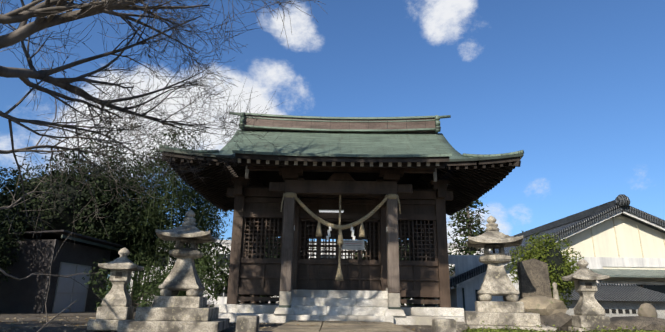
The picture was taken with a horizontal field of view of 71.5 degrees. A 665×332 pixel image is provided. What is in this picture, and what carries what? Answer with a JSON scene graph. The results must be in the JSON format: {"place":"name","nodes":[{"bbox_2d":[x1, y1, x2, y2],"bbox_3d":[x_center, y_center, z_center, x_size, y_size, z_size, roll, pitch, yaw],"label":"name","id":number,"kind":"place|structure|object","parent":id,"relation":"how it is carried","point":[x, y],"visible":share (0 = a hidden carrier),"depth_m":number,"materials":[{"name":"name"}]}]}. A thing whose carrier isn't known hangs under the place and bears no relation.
{"place":"outdoors","nodes":[
{"label":"outdoors","id":0,"kind":"place"},
{"bbox_2d":[0,304,431,331],"bbox_3d":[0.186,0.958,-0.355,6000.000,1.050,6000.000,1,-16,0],"label":"ground","id":1,"kind":"structure","parent":0,"point":[6,325],"depth_m":8.93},
{"bbox_2d":[0,197,24,281],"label":"evergreen shrub","id":2,"kind":"object","parent":1,"relation":"on","point":[3,249],"visible":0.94,"depth_m":12.97,"materials":[{"name":"green plant"}]},
{"bbox_2d":[0,173,36,232],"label":"evergreen tree","id":3,"kind":"object","parent":1,"relation":"on","point":[9,194],"visible":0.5,"depth_m":16.49,"materials":[{"name":"green plant"}]},
{"bbox_2d":[0,230,122,312],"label":"storage shed","id":4,"kind":"structure","parent":1,"relation":"on","point":[28,295],"depth_m":13.83,"materials":[{"name":"grey metal"}]},
{"bbox_2d":[0,146,169,276],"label":"evergreen tree","id":5,"kind":"object","parent":1,"relation":"on","point":[67,210],"visible":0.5,"depth_m":17.20,"materials":[{"name":"green plant"}]},
{"bbox_2d":[87,247,143,330],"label":"stone lantern","id":6,"kind":"object","parent":1,"relation":"on","point":[114,309],"visible":1,"depth_m":6.85,"materials":[{"name":"grey stone"}]},
{"bbox_2d":[82,253,185,309],"bbox_3d":[-4.849,3.048,11.660,2.497,1.585,1.812,1,-16,0],"label":"shrub","id":7,"kind":"object","parent":1,"relation":"on","point":[133,297],"visible":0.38,"depth_m":11.47,"materials":[{"name":"green plant"}]},
{"bbox_2d":[61,112,233,309],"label":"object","id":8,"kind":"object","parent":1,"relation":"on","point":[208,215],"visible":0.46,"depth_m":19.16,"materials":[{"name":"green plant"}]},
{"bbox_2d":[0,0,325,331],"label":"bare tree","id":9,"kind":"object","parent":1,"relation":"on","point":[46,13],"visible":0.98,"depth_m":7.17,"materials":[{"name":"brown plant"}]},
{"bbox_2d":[134,265,203,301],"bbox_3d":[-6.066,4.484,16.908,2.174,1.626,2.393,-11,-20,36],"label":"shrub","id":10,"kind":"object","parent":1,"relation":"on","point":[144,282],"visible":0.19,"depth_m":16.45,"materials":[{"name":"green plant"}]},
{"bbox_2d":[181,242,229,306],"bbox_3d":[-3.483,3.045,12.684,1.764,2.112,1.858,10,-19,-29],"label":"shrub","id":11,"kind":"object","parent":1,"relation":"on","point":[202,268],"visible":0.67,"depth_m":12.57,"materials":[{"name":"green plant"}]},
{"bbox_2d":[0,315,431,331],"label":"fallen leaves","id":12,"kind":"object","parent":1,"relation":"on","point":[9,329],"depth_m":8.52,"materials":[{"name":"brown plant"}]},
{"bbox_2d":[117,210,229,331],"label":"stone lantern","id":13,"kind":"object","parent":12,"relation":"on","point":[170,310],"visible":1,"depth_m":6.87,"materials":[{"name":"grey stone"}]},
{"bbox_2d":[214,237,279,302],"bbox_3d":[-3.357,5.176,23.546,5.625,5.161,5.730,1,-16,0],"label":"bush","id":14,"kind":"object","parent":1,"relation":"on","point":[222,246],"visible":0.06,"depth_m":22.53,"materials":[{"name":"green plant"}]},
{"bbox_2d":[235,315,259,331],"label":"stone post","id":15,"kind":"object","parent":1,"relation":"on","point":[247,323],"visible":1,"depth_m":5.87,"materials":[{"name":"grey stone"}]},
{"bbox_2d":[259,330,328,331],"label":"approach stair","id":16,"kind":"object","parent":1,"relation":"on","point":[291,331],"visible":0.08,"depth_m":6.36,"materials":[{"name":"stone"}]},
{"bbox_2d":[129,240,490,304],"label":"wall","id":17,"kind":"structure","parent":1,"relation":"on","point":[222,299],"depth_m":39.24,"materials":[{"name":"paint"}]},
{"bbox_2d":[214,303,464,325],"bbox_3d":[0.144,4.038,12.777,6.150,0.362,5.840,1,-16,0],"label":"stone foundation","id":18,"kind":"object","parent":1,"relation":"on","point":[415,315],"visible":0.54,"depth_m":10.65,"materials":[{"name":"grey stone"}]},
{"bbox_2d":[226,177,452,307],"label":"shrine hall","id":19,"kind":"structure","parent":18,"relation":"on","point":[254,272],"depth_m":11.85,"materials":[{"name":"brown wood"}]},
{"bbox_2d":[245,165,436,315],"bbox_3d":[0.179,1.775,11.121,4.550,3.425,1.503,1,-16,0],"label":"shrine porch","id":20,"kind":"object","parent":19,"relation":"attached to","point":[340,184],"visible":0.79,"depth_m":10.82,"materials":[{"name":"brown wood"}]},
{"bbox_2d":[281,192,400,244],"bbox_3d":[0.187,1.241,10.725,2.761,1.191,0.332,1,-16,0],"label":"shimenawa rope","id":21,"kind":"object","parent":20,"relation":"attached to","point":[346,226],"visible":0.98,"depth_m":10.62,"materials":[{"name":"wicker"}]},
{"bbox_2d":[159,130,523,209],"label":"shrine roof","id":22,"kind":"structure","parent":19,"relation":"on","point":[370,147],"depth_m":12.98,"materials":[{"name":"green metal"}]},
{"bbox_2d":[335,195,342,280],"bbox_3d":[0.173,1.506,10.941,0.200,2.360,0.195,1,-16,0],"label":"bell rope","id":23,"kind":"object","parent":22,"relation":"attached to","point":[339,275],"visible":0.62,"depth_m":10.74,"materials":[{"name":"fabric"}]},
{"bbox_2d":[162,155,520,214],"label":"roof eaves","id":24,"kind":"object","parent":22,"relation":"attached to","point":[490,176],"visible":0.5,"depth_m":12.64,"materials":[{"name":"brown wood"}]},
{"bbox_2d":[319,210,363,249],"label":"shrine fittings","id":25,"kind":"object","parent":19,"relation":"attached to","point":[353,245],"visible":1,"depth_m":11.80,"materials":[{"name":"grey metal"}]},
{"bbox_2d":[286,288,393,322],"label":"stone steps","id":26,"kind":"structure","parent":1,"relation":"on","point":[340,305],"depth_m":10.54,"materials":[{"name":"grey stone"}]},
{"bbox_2d":[270,320,414,331],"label":"stone path","id":27,"kind":"structure","parent":1,"relation":"on","point":[336,326],"depth_m":7.66,"materials":[{"name":"stone"}]},
{"bbox_2d":[346,239,423,305],"bbox_3d":[3.170,5.857,25.204,5.135,4.920,5.600,1,-16,0],"label":"tree","id":28,"kind":"object","parent":1,"relation":"on","point":[399,259],"visible":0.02,"depth_m":24.54,"materials":[{"name":"green plant"}]},
{"bbox_2d":[431,318,455,331],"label":"stone post","id":29,"kind":"object","parent":1,"relation":"on","point":[443,325],"visible":1,"depth_m":5.88,"materials":[{"name":"grey stone"}]},
{"bbox_2d":[435,196,492,305],"bbox_3d":[6.163,3.336,20.726,3.723,7.531,3.904,-6,-18,24],"label":"tree","id":30,"kind":"object","parent":1,"relation":"on","point":[468,229],"visible":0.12,"depth_m":20.85,"materials":[{"name":"green plant"}]},
{"bbox_2d":[456,216,556,331],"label":"stone lantern","id":31,"kind":"object","parent":1,"relation":"on","point":[509,310],"visible":0.96,"depth_m":7.03,"materials":[{"name":"grey stone"}]},
{"bbox_2d":[422,194,664,310],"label":"house","id":32,"kind":"structure","parent":1,"relation":"on","point":[618,239],"depth_m":17.64,"materials":[{"name":"paint"}]},
{"bbox_2d":[517,259,571,331],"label":"stone monument","id":33,"kind":"object","parent":1,"relation":"on","point":[534,287],"visible":0.67,"depth_m":7.86,"materials":[{"name":"stone"}]},
{"bbox_2d":[506,232,588,309],"bbox_3d":[4.817,2.489,10.234,1.669,2.076,1.595,-12,-20,37],"label":"bush","id":34,"kind":"object","parent":1,"relation":"on","point":[553,258],"visible":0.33,"depth_m":10.12,"materials":[{"name":"green plant"}]},
{"bbox_2d":[461,321,664,331],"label":"grass","id":35,"kind":"structure","parent":1,"relation":"on","point":[488,329],"depth_m":5.46,"materials":[{"name":"green plant"}]},
{"bbox_2d":[561,259,614,331],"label":"stone lantern","id":36,"kind":"object","parent":1,"relation":"on","point":[589,312],"visible":0.92,"depth_m":7.23,"materials":[{"name":"grey stone"}]},
{"bbox_2d":[519,283,664,318],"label":"roofed block wall","id":37,"kind":"structure","parent":1,"relation":"on","point":[619,299],"depth_m":13.76,"materials":[{"name":"tile"}]},
{"bbox_2d":[605,303,664,331],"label":"rocks","id":38,"kind":"object","parent":1,"relation":"on","point":[646,318],"visible":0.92,"depth_m":6.95,"materials":[{"name":"stone"}]},
{"bbox_2d":[0,0,664,293],"label":"sky","id":39,"kind":"structure","parent":0,"point":[577,86],"materials":[{"name":"blue"}]},
{"bbox_2d":[229,112,450,132],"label":"roof ridge","id":40,"kind":"structure","parent":0,"point":[409,124],"depth_m":14.54,"materials":[{"name":"metal"}]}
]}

